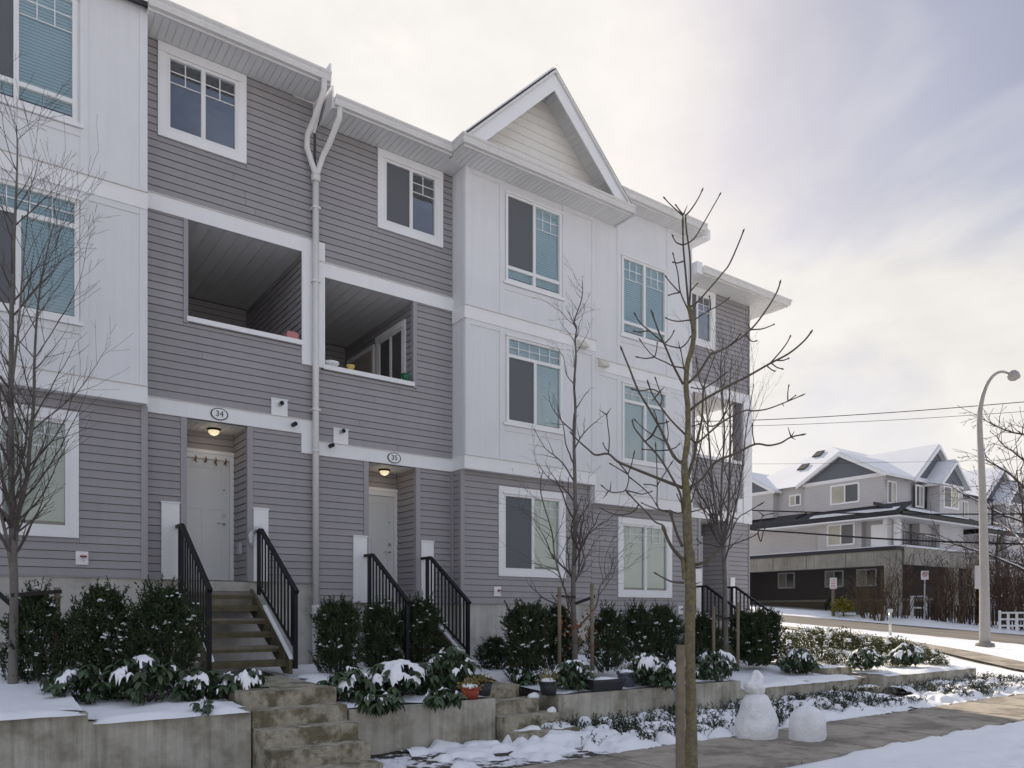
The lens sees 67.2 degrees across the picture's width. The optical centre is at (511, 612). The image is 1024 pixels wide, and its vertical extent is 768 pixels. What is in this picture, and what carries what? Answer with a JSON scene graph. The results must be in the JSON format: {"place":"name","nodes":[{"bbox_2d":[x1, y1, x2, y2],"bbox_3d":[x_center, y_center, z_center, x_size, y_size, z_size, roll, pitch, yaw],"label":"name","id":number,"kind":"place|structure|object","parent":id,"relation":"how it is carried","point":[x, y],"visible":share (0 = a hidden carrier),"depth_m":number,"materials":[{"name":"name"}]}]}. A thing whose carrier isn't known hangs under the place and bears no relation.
{"place":"outdoors","nodes":[
{"label":"outdoors","id":0,"kind":"place"},
{"bbox_2d":[170,0,1023,481],"label":"sky","id":1,"kind":"structure","parent":0,"point":[868,155],"materials":[{"name":"white"}]},
{"bbox_2d":[516,694,1023,767],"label":"sidewalk","id":2,"kind":"structure","parent":0,"point":[844,737],"depth_m":9.69,"materials":[{"name":"concrete"}]},
{"bbox_2d":[733,670,778,739],"bbox_3d":[3.187,1.198,10.099,0.620,0.885,0.575,0,0,-36],"label":"snowman","id":3,"kind":"object","parent":2,"relation":"on","point":[756,718],"visible":0.98,"depth_m":9.93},
{"bbox_2d":[788,705,826,741],"bbox_3d":[3.799,1.417,9.906,0.515,0.445,0.465,0,0,-36],"label":"snow heap","id":4,"kind":"object","parent":2,"relation":"on","point":[807,723],"visible":0.99,"depth_m":9.73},
{"bbox_2d":[519,604,1023,767],"bbox_3d":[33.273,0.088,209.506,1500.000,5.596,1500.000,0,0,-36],"label":"ground","id":5,"kind":"structure","parent":0,"point":[1013,652],"depth_m":28.58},
{"bbox_2d":[0,664,81,709],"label":"garden bed","id":6,"kind":"object","parent":5,"relation":"on","point":[21,693],"visible":0.36,"depth_m":7.92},
{"bbox_2d":[0,577,81,683],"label":"evergreen shrub","id":7,"kind":"object","parent":6,"relation":"on","point":[41,612],"visible":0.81,"depth_m":8.70,"materials":[{"name":"green plant"}]},
{"bbox_2d":[0,705,85,720],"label":"snow cover","id":8,"kind":"object","parent":6,"relation":"on","point":[16,712],"visible":0.94,"depth_m":7.02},
{"bbox_2d":[0,51,131,683],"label":"bare tree","id":9,"kind":"object","parent":6,"relation":"on","point":[10,543],"visible":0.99,"depth_m":8.49,"materials":[{"name":"brown plant"}]},
{"bbox_2d":[0,711,87,767],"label":"planter wall","id":10,"kind":"structure","parent":5,"relation":"on","point":[52,742],"depth_m":6.96,"materials":[{"name":"concrete"}]},
{"bbox_2d":[60,665,242,719],"bbox_3d":[-4.548,0.877,9.278,1.460,0.286,4.040,0,0,-36],"label":"garden bed","id":11,"kind":"object","parent":5,"relation":"on","point":[91,709],"visible":0.2,"depth_m":8.22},
{"bbox_2d":[39,664,127,704],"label":"broadleaf shrub","id":12,"kind":"object","parent":11,"relation":"on","point":[81,681],"visible":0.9,"depth_m":8.10,"materials":[{"name":"green plant"}]},
{"bbox_2d":[47,575,143,681],"bbox_3d":[-4.787,0.229,9.015,0.918,1.324,1.071,0,0,15],"label":"evergreen shrub","id":13,"kind":"object","parent":11,"relation":"on","point":[98,598],"visible":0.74,"depth_m":8.83,"materials":[{"name":"green plant"}]},
{"bbox_2d":[88,653,190,705],"bbox_3d":[-4.036,0.733,8.451,1.078,0.569,0.897,0,0,-36],"label":"broadleaf shrub","id":14,"kind":"object","parent":11,"relation":"on","point":[137,689],"visible":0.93,"depth_m":8.35,"materials":[{"name":"green plant"}]},
{"bbox_2d":[105,573,209,685],"bbox_3d":[-4.106,0.215,9.021,1.067,1.381,1.094,0,0,39],"label":"evergreen shrub","id":15,"kind":"object","parent":11,"relation":"on","point":[160,606],"visible":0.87,"depth_m":8.85,"materials":[{"name":"green plant"}]},
{"bbox_2d":[93,701,247,723],"bbox_3d":[-3.494,0.995,7.843,1.440,0.075,0.801,0,0,-36],"label":"snow cover","id":16,"kind":"object","parent":11,"relation":"on","point":[184,710],"visible":0.82,"depth_m":7.61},
{"bbox_2d":[171,668,240,701],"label":"broadleaf shrub","id":17,"kind":"object","parent":11,"relation":"on","point":[201,681],"visible":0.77,"depth_m":8.57,"materials":[{"name":"green plant"}]},
{"bbox_2d":[211,668,269,697],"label":"broadleaf shrub","id":18,"kind":"object","parent":11,"relation":"on","point":[245,679],"visible":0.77,"depth_m":8.73,"materials":[{"name":"green plant"}]},
{"bbox_2d":[88,707,250,767],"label":"planter wall","id":19,"kind":"structure","parent":5,"relation":"on","point":[218,741],"depth_m":7.60,"materials":[{"name":"concrete"}]},
{"bbox_2d":[0,0,342,677],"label":"townhouse","id":20,"kind":"structure","parent":5,"relation":"on","point":[206,274],"depth_m":11.33,"materials":[{"name":"grey plastic"}]},
{"bbox_2d":[0,0,78,121],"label":"window","id":21,"kind":"structure","parent":20,"relation":"in","point":[45,31],"depth_m":10.12,"materials":[{"name":"glass"}]},
{"bbox_2d":[0,402,78,537],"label":"window","id":22,"kind":"structure","parent":20,"relation":"in","point":[63,521],"depth_m":10.29,"materials":[{"name":"white plastic"}]},
{"bbox_2d":[0,176,80,320],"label":"window","id":23,"kind":"structure","parent":20,"relation":"in","point":[56,309],"depth_m":10.11,"materials":[{"name":"glass"}]},
{"bbox_2d":[157,40,246,164],"bbox_3d":[-4.767,-7.684,11.802,1.280,1.377,0.418,0,0,-36],"label":"window","id":24,"kind":"structure","parent":20,"relation":"in","point":[202,102],"depth_m":11.83,"materials":[{"name":"white plastic"}]},
{"bbox_2d":[187,457,228,580],"bbox_3d":[-4.931,-1.489,12.383,0.762,1.957,0.105,0,0,-36],"label":"door","id":25,"kind":"structure","parent":20,"relation":"in","point":[207,483],"depth_m":12.44,"materials":[{"name":"white paint"}]},
{"bbox_2d":[217,676,382,767],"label":"concrete steps","id":26,"kind":"structure","parent":5,"relation":"on","point":[295,723],"depth_m":8.19,"materials":[{"name":"concrete"}]},
{"bbox_2d":[182,589,292,677],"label":"wooden stairs","id":27,"kind":"structure","parent":26,"relation":"on","point":[269,632],"depth_m":11.07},
{"bbox_2d":[175,523,212,670],"bbox_3d":[-4.429,-0.256,10.697,0.060,2.072,1.822,0,0,-36],"label":"stair railing","id":28,"kind":"object","parent":27,"relation":"attached to","point":[184,538],"visible":0.8,"depth_m":10.57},
{"bbox_2d":[256,528,298,668],"bbox_3d":[-3.498,-0.256,11.373,0.060,2.072,1.822,0,0,-36],"label":"stair railing","id":29,"kind":"object","parent":27,"relation":"attached to","point":[261,536],"visible":0.98,"depth_m":11.25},
{"bbox_2d":[252,662,483,707],"bbox_3d":[-2.241,0.957,10.952,1.960,0.285,4.040,0,0,-36],"label":"garden bed","id":30,"kind":"object","parent":5,"relation":"on","point":[300,670],"visible":0.12,"depth_m":11.02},
{"bbox_2d":[308,593,365,676],"bbox_3d":[-2.414,0.350,10.799,0.774,1.262,0.835,0,0,32],"label":"evergreen shrub","id":31,"kind":"object","parent":30,"relation":"on","point":[340,618],"visible":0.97,"depth_m":10.64,"materials":[{"name":"green plant"}]},
{"bbox_2d":[316,666,385,702],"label":"broadleaf shrub","id":32,"kind":"object","parent":30,"relation":"on","point":[357,681],"visible":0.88,"depth_m":9.23,"materials":[{"name":"green plant"}]},
{"bbox_2d":[354,692,404,717],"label":"broadleaf shrub","id":33,"kind":"object","parent":30,"relation":"on","point":[384,703],"visible":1,"depth_m":8.73,"materials":[{"name":"green plant"}]},
{"bbox_2d":[358,594,412,667],"bbox_3d":[-2.037,0.338,12.059,0.919,1.303,0.935,0,0,24],"label":"evergreen shrub","id":34,"kind":"object","parent":30,"relation":"on","point":[385,615],"visible":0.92,"depth_m":11.91,"materials":[{"name":"green plant"}]},
{"bbox_2d":[364,659,436,699],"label":"broadleaf shrub","id":35,"kind":"object","parent":30,"relation":"on","point":[392,676],"visible":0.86,"depth_m":9.60,"materials":[{"name":"green plant"}]},
{"bbox_2d":[396,588,448,668],"bbox_3d":[-1.504,0.287,12.493,1.058,1.357,1.032,0,0,17],"label":"evergreen shrub","id":36,"kind":"object","parent":30,"relation":"on","point":[428,616],"visible":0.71,"depth_m":12.30,"materials":[{"name":"green plant"}]},
{"bbox_2d":[422,686,466,712],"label":"broadleaf shrub","id":37,"kind":"object","parent":30,"relation":"on","point":[444,698],"visible":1,"depth_m":9.20,"materials":[{"name":"green plant"}]},
{"bbox_2d":[407,645,482,692],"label":"broadleaf shrub","id":38,"kind":"object","parent":30,"relation":"on","point":[448,676],"visible":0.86,"depth_m":10.11,"materials":[{"name":"green plant"}]},
{"bbox_2d":[347,697,495,754],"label":"planter wall","id":39,"kind":"structure","parent":5,"relation":"on","point":[414,725],"depth_m":9.26,"materials":[{"name":"concrete"}]},
{"bbox_2d":[313,66,635,695],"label":"townhouse","id":40,"kind":"structure","parent":5,"relation":"on","point":[445,260],"depth_m":14.18,"materials":[{"name":"grey plastic"}]},
{"bbox_2d":[369,495,392,601],"bbox_3d":[-2.526,-1.168,14.128,0.794,1.957,0.105,0,0,-36],"label":"door","id":41,"kind":"structure","parent":40,"relation":"in","point":[380,507],"depth_m":14.24,"materials":[{"name":"white paint"}]},
{"bbox_2d":[375,319,405,378],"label":"window","id":42,"kind":"structure","parent":40,"relation":"in","point":[401,326],"depth_m":14.51,"materials":[{"name":"white plastic"}]},
{"bbox_2d":[377,147,442,247],"bbox_3d":[-1.898,-7.364,13.884,1.310,1.377,0.418,0,0,-36],"label":"window","id":43,"kind":"structure","parent":40,"relation":"in","point":[409,192],"depth_m":13.73,"materials":[{"name":"white plastic"}]},
{"bbox_2d":[498,486,565,577],"bbox_3d":[0.307,-1.533,15.102,1.630,1.696,0.418,0,0,-36],"label":"window","id":44,"kind":"structure","parent":40,"relation":"in","point":[516,529],"depth_m":14.92,"materials":[{"name":"glass"}]},
{"bbox_2d":[505,190,563,296],"bbox_3d":[0.329,-7.040,14.957,1.395,1.679,0.418,0,0,-36],"label":"window","id":45,"kind":"structure","parent":40,"relation":"in","point":[533,230],"depth_m":14.81,"materials":[{"name":"glass"}]},
{"bbox_2d":[505,333,564,431],"bbox_3d":[0.347,-4.382,14.970,1.400,1.654,0.418,0,0,-36],"label":"window","id":46,"kind":"structure","parent":40,"relation":"in","point":[531,365],"depth_m":14.83,"materials":[{"name":"glass"}]},
{"bbox_2d":[439,674,579,741],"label":"concrete steps","id":47,"kind":"structure","parent":5,"relation":"on","point":[514,711],"depth_m":10.09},
{"bbox_2d":[364,610,463,670],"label":"wooden stairs","id":48,"kind":"structure","parent":47,"relation":"on","point":[447,638],"depth_m":12.88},
{"bbox_2d":[364,553,410,665],"bbox_3d":[-2.055,-0.044,12.569,0.060,1.898,1.582,0,0,-36],"label":"stair railing","id":49,"kind":"object","parent":48,"relation":"attached to","point":[372,557],"visible":0.59,"depth_m":12.45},
{"bbox_2d":[421,556,470,655],"bbox_3d":[-1.149,-0.044,13.227,0.060,1.898,1.582,0,0,-36],"label":"stair railing","id":50,"kind":"object","parent":48,"relation":"attached to","point":[465,644],"visible":0.88,"depth_m":13.11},
{"bbox_2d":[453,655,733,693],"bbox_3d":[0.984,0.989,13.293,3.850,0.283,4.040,0,0,-36],"label":"garden bed","id":51,"kind":"object","parent":5,"relation":"on","point":[498,675],"visible":0.13,"depth_m":12.52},
{"bbox_2d":[472,633,509,669],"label":"evergreen shrub","id":52,"kind":"object","parent":51,"relation":"on","point":[490,645],"visible":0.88,"depth_m":12.71,"materials":[{"name":"green plant"}]},
{"bbox_2d":[498,596,555,676],"bbox_3d":[0.228,0.388,11.716,0.888,1.267,0.959,0,0,2],"label":"evergreen shrub","id":53,"kind":"object","parent":51,"relation":"on","point":[536,624],"visible":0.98,"depth_m":11.51,"materials":[{"name":"green plant"}]},
{"bbox_2d":[536,600,584,672],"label":"evergreen shrub","id":54,"kind":"object","parent":51,"relation":"on","point":[552,650],"visible":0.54,"depth_m":12.17,"materials":[{"name":"green plant"}]},
{"bbox_2d":[549,660,598,692],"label":"broadleaf shrub","id":55,"kind":"object","parent":51,"relation":"on","point":[574,682],"visible":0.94,"depth_m":10.94,"materials":[{"name":"green plant"}]},
{"bbox_2d":[487,263,667,672],"bbox_3d":[1.107,-2.236,11.700,2.892,6.428,1.666,0,0,-8],"label":"bare tree","id":56,"kind":"object","parent":51,"relation":"on","point":[574,535],"visible":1,"depth_m":11.87,"materials":[{"name":"brown plant"}]},
{"bbox_2d":[581,600,633,672],"bbox_3d":[1.580,0.399,12.841,0.866,1.258,0.850,0,0,-13],"label":"evergreen shrub","id":57,"kind":"object","parent":51,"relation":"on","point":[608,621],"visible":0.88,"depth_m":12.72,"materials":[{"name":"green plant"}]},
{"bbox_2d":[613,597,658,666],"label":"evergreen shrub","id":58,"kind":"object","parent":51,"relation":"on","point":[639,618],"visible":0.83,"depth_m":13.46,"materials":[{"name":"green plant"}]},
{"bbox_2d":[624,652,668,687],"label":"broadleaf shrub","id":59,"kind":"object","parent":51,"relation":"on","point":[642,666],"visible":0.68,"depth_m":11.58,"materials":[{"name":"green plant"}]},
{"bbox_2d":[647,660,675,690],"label":"broadleaf shrub","id":60,"kind":"object","parent":51,"relation":"on","point":[668,679],"visible":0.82,"depth_m":11.30,"materials":[{"name":"green plant"}]},
{"bbox_2d":[643,598,684,662],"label":"evergreen shrub","id":61,"kind":"object","parent":51,"relation":"on","point":[665,648],"visible":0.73,"depth_m":13.76,"materials":[{"name":"green plant"}]},
{"bbox_2d":[695,648,741,678],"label":"broadleaf shrub","id":62,"kind":"object","parent":51,"relation":"on","point":[728,663],"visible":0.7,"depth_m":13.02,"materials":[{"name":"green plant"}]},
{"bbox_2d":[536,680,740,725],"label":"planter wall","id":63,"kind":"structure","parent":5,"relation":"on","point":[603,703],"depth_m":11.27,"materials":[{"name":"concrete"}]},
{"bbox_2d":[580,677,626,691],"bbox_3d":[1.325,1.032,11.169,0.650,0.196,0.310,0,0,-36],"label":"planter trough","id":64,"kind":"object","parent":63,"relation":"on","point":[600,684],"visible":0.96,"depth_m":11.04,"materials":[{"name":"grey plastic"}]},
{"bbox_2d":[676,645,684,767],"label":"tree stake","id":65,"kind":"object","parent":5,"relation":"on","point":[680,706],"visible":1,"depth_m":6.52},
{"bbox_2d":[590,185,791,657],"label":"townhouse","id":66,"kind":"structure","parent":5,"relation":"on","point":[635,265],"depth_m":16.92,"materials":[{"name":"grey plastic"}]},
{"bbox_2d":[621,253,667,345],"bbox_3d":[2.751,-6.679,16.715,1.390,1.679,0.418,0,0,-36],"label":"window","id":67,"kind":"structure","parent":66,"relation":"in","point":[643,284],"depth_m":16.59,"materials":[{"name":"glass"}]},
{"bbox_2d":[617,517,671,597],"bbox_3d":[2.808,-1.173,16.917,1.650,1.696,0.418,0,0,-36],"label":"window","id":68,"kind":"structure","parent":66,"relation":"in","point":[639,579],"depth_m":16.79,"materials":[{"name":"white plastic"}]},
{"bbox_2d":[621,381,668,466],"bbox_3d":[2.769,-4.022,16.728,1.395,1.654,0.418,0,0,-36],"label":"window","id":69,"kind":"structure","parent":66,"relation":"in","point":[633,406],"depth_m":16.59,"materials":[{"name":"glass"}]},
{"bbox_2d":[692,285,715,350],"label":"window","id":70,"kind":"structure","parent":66,"relation":"in","point":[700,308],"depth_m":18.53,"materials":[{"name":"white plastic"}]},
{"bbox_2d":[696,627,743,657],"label":"wooden stairs","id":71,"kind":"structure","parent":66,"relation":"attached to","point":[729,646],"depth_m":17.66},
{"bbox_2d":[696,585,746,656],"bbox_3d":[4.797,0.204,17.599,0.060,1.672,1.492,0,0,-36],"label":"stair railing","id":72,"kind":"object","parent":71,"relation":"attached to","point":[715,594],"visible":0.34,"depth_m":17.76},
{"bbox_2d":[371,693,1016,767],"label":"garden bed","id":73,"kind":"object","parent":5,"relation":"on","point":[397,759],"visible":0.1,"depth_m":8.55,"materials":[{"name":"snow"}]},
{"bbox_2d":[398,674,1023,767],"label":"snow patches","id":74,"kind":"object","parent":73,"relation":"on","point":[551,745],"visible":0.55,"depth_m":9.88,"materials":[{"name":"snow"}]},
{"bbox_2d":[536,671,1023,745],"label":"ground cover","id":75,"kind":"object","parent":73,"relation":"on","point":[634,721],"visible":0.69,"depth_m":12.61,"materials":[{"name":"green plant"}]},
{"bbox_2d":[624,657,853,684],"bbox_3d":[3.994,1.117,15.479,3.510,0.284,4.040,0,0,-36],"label":"garden bed","id":76,"kind":"object","parent":5,"relation":"on","point":[744,672],"visible":0.18,"depth_m":15.20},
{"bbox_2d":[676,608,723,657],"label":"evergreen shrub","id":77,"kind":"object","parent":76,"relation":"on","point":[703,626],"visible":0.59,"depth_m":15.10,"materials":[{"name":"green plant"}]},
{"bbox_2d":[656,293,783,668],"bbox_3d":[3.947,-2.641,14.794,2.501,7.485,2.422,0,0,3],"label":"bare tree","id":78,"kind":"object","parent":76,"relation":"on","point":[718,527],"visible":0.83,"depth_m":14.86,"materials":[{"name":"brown plant"}]},
{"bbox_2d":[728,607,777,666],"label":"evergreen shrub","id":79,"kind":"object","parent":76,"relation":"on","point":[753,629],"visible":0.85,"depth_m":15.20,"materials":[{"name":"green plant"}]},
{"bbox_2d":[749,605,787,663],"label":"evergreen shrub","id":80,"kind":"object","parent":76,"relation":"on","point":[776,626],"visible":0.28,"depth_m":15.60,"materials":[{"name":"green plant"}]},
{"bbox_2d":[741,673,856,689],"bbox_3d":[4.911,1.232,14.199,3.490,0.080,1.189,0,0,-36],"label":"snow cover","id":81,"kind":"object","parent":76,"relation":"on","point":[808,678],"visible":0.62,"depth_m":14.21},
{"bbox_2d":[777,648,823,674],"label":"broadleaf shrub","id":82,"kind":"object","parent":76,"relation":"on","point":[807,663],"visible":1,"depth_m":15.08,"materials":[{"name":"green plant"}]},
{"bbox_2d":[741,678,857,700],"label":"planter wall","id":83,"kind":"structure","parent":5,"relation":"on","point":[779,692],"depth_m":13.85,"materials":[{"name":"concrete"}]},
{"bbox_2d":[769,662,894,696],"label":"concrete steps","id":84,"kind":"structure","parent":5,"relation":"on","point":[845,670],"depth_m":15.53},
{"bbox_2d":[719,444,978,619],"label":"row house","id":85,"kind":"structure","parent":5,"relation":"on","point":[793,570],"depth_m":57.01,"materials":[{"name":"beige"}]},
{"bbox_2d":[827,522,854,546],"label":"window","id":86,"kind":"structure","parent":85,"relation":"in","point":[848,529],"depth_m":55.70,"materials":[{"name":"white paint"}]},
{"bbox_2d":[830,482,859,505],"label":"window","id":87,"kind":"structure","parent":85,"relation":"in","point":[847,493],"depth_m":55.56,"materials":[{"name":"glass"}]},
{"bbox_2d":[774,649,964,673],"bbox_3d":[7.456,1.122,18.795,4.010,0.285,5.340,0,0,-36],"label":"garden bed","id":88,"kind":"object","parent":5,"relation":"on","point":[886,666],"visible":0.13,"depth_m":17.29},
{"bbox_2d":[822,625,863,650],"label":"olive shrub","id":89,"kind":"object","parent":88,"relation":"on","point":[844,634],"visible":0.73,"depth_m":20.73,"materials":[{"name":"green plant"}]},
{"bbox_2d":[844,647,886,669],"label":"broadleaf shrub","id":90,"kind":"object","parent":88,"relation":"on","point":[868,656],"visible":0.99,"depth_m":16.14,"materials":[{"name":"green plant"}]},
{"bbox_2d":[886,643,925,666],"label":"broadleaf shrub","id":91,"kind":"object","parent":88,"relation":"on","point":[903,653],"visible":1,"depth_m":17.21,"materials":[{"name":"green plant"}]},
{"bbox_2d":[852,665,974,675],"bbox_3d":[8.853,1.236,16.870,3.950,0.073,0.896,0,0,-36],"label":"snow cover","id":92,"kind":"object","parent":88,"relation":"on","point":[916,670],"visible":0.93,"depth_m":16.47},
{"bbox_2d":[843,571,897,617],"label":"bare shrub","id":93,"kind":"object","parent":5,"relation":"on","point":[861,608],"visible":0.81,"depth_m":48.83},
{"bbox_2d":[852,564,912,620],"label":"bare shrub","id":94,"kind":"object","parent":5,"relation":"on","point":[882,613],"visible":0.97,"depth_m":47.58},
{"bbox_2d":[863,554,931,618],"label":"bare shrub","id":95,"kind":"object","parent":5,"relation":"on","point":[904,602],"visible":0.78,"depth_m":48.27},
{"bbox_2d":[792,721,1023,767],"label":"snow verge","id":96,"kind":"structure","parent":5,"relation":"on","point":[993,746],"depth_m":8.82,"materials":[{"name":"snow"}]},
{"bbox_2d":[569,187,812,767],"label":"bare tree","id":97,"kind":"object","parent":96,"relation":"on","point":[688,565],"visible":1,"depth_m":6.77,"materials":[{"name":"plant"}]},
{"bbox_2d":[852,667,975,693],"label":"planter wall","id":98,"kind":"structure","parent":5,"relation":"on","point":[882,680],"depth_m":16.04,"materials":[{"name":"concrete"}]},
{"bbox_2d":[887,549,978,621],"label":"bare shrub","id":99,"kind":"object","parent":5,"relation":"on","point":[937,611],"visible":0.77,"depth_m":46.64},
{"bbox_2d":[916,554,978,623],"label":"bare shrub","id":100,"kind":"object","parent":5,"relation":"on","point":[961,614],"visible":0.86,"depth_m":45.66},
{"bbox_2d":[886,405,1023,595],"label":"bare tree","id":101,"kind":"object","parent":5,"relation":"on","point":[1016,453],"visible":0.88,"depth_m":40.66,"materials":[{"name":"brown plant"}]},
{"bbox_2d":[927,545,1019,624],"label":"bare shrub","id":102,"kind":"object","parent":5,"relation":"on","point":[970,613],"visible":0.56,"depth_m":45.59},
{"bbox_2d":[926,411,1023,599],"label":"bare tree","id":103,"kind":"object","parent":5,"relation":"on","point":[1002,508],"visible":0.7,"depth_m":45.39,"materials":[{"name":"brown plant"}]},
{"bbox_2d":[934,549,1023,627],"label":"bare shrub","id":104,"kind":"object","parent":5,"relation":"on","point":[1003,608],"visible":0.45,"depth_m":45.31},
{"bbox_2d":[963,466,1023,621],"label":"row house","id":105,"kind":"structure","parent":5,"relation":"on","point":[970,505],"depth_m":62.65,"materials":[{"name":"beige"}]},
{"bbox_2d":[975,370,1020,646],"bbox_3d":[16.308,-3.502,26.026,1.528,9.316,0.584,0,0,-4],"label":"street lamp","id":106,"kind":"object","parent":5,"relation":"on","point":[982,583],"visible":1,"depth_m":25.90,"materials":[{"name":"metal"}]},
{"bbox_2d":[973,546,1023,629],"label":"bare shrub","id":107,"kind":"object","parent":5,"relation":"on","point":[997,601],"visible":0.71,"depth_m":43.68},
{"bbox_2d":[750,529,1023,544],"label":"overhead cable","id":108,"kind":"object","parent":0,"point":[886,538],"visible":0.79,"depth_m":39.11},
{"bbox_2d":[752,510,1023,514],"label":"overhead cable","id":109,"kind":"object","parent":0,"point":[899,513],"visible":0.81,"depth_m":38.82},
{"bbox_2d":[766,614,1023,644],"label":"road","id":110,"kind":"structure","parent":0,"point":[955,633],"depth_m":39.06,"materials":[{"name":"asphalt"}]},
{"bbox_2d":[782,626,1023,669],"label":"path","id":111,"kind":"structure","parent":0,"point":[1005,662],"depth_m":22.46,"materials":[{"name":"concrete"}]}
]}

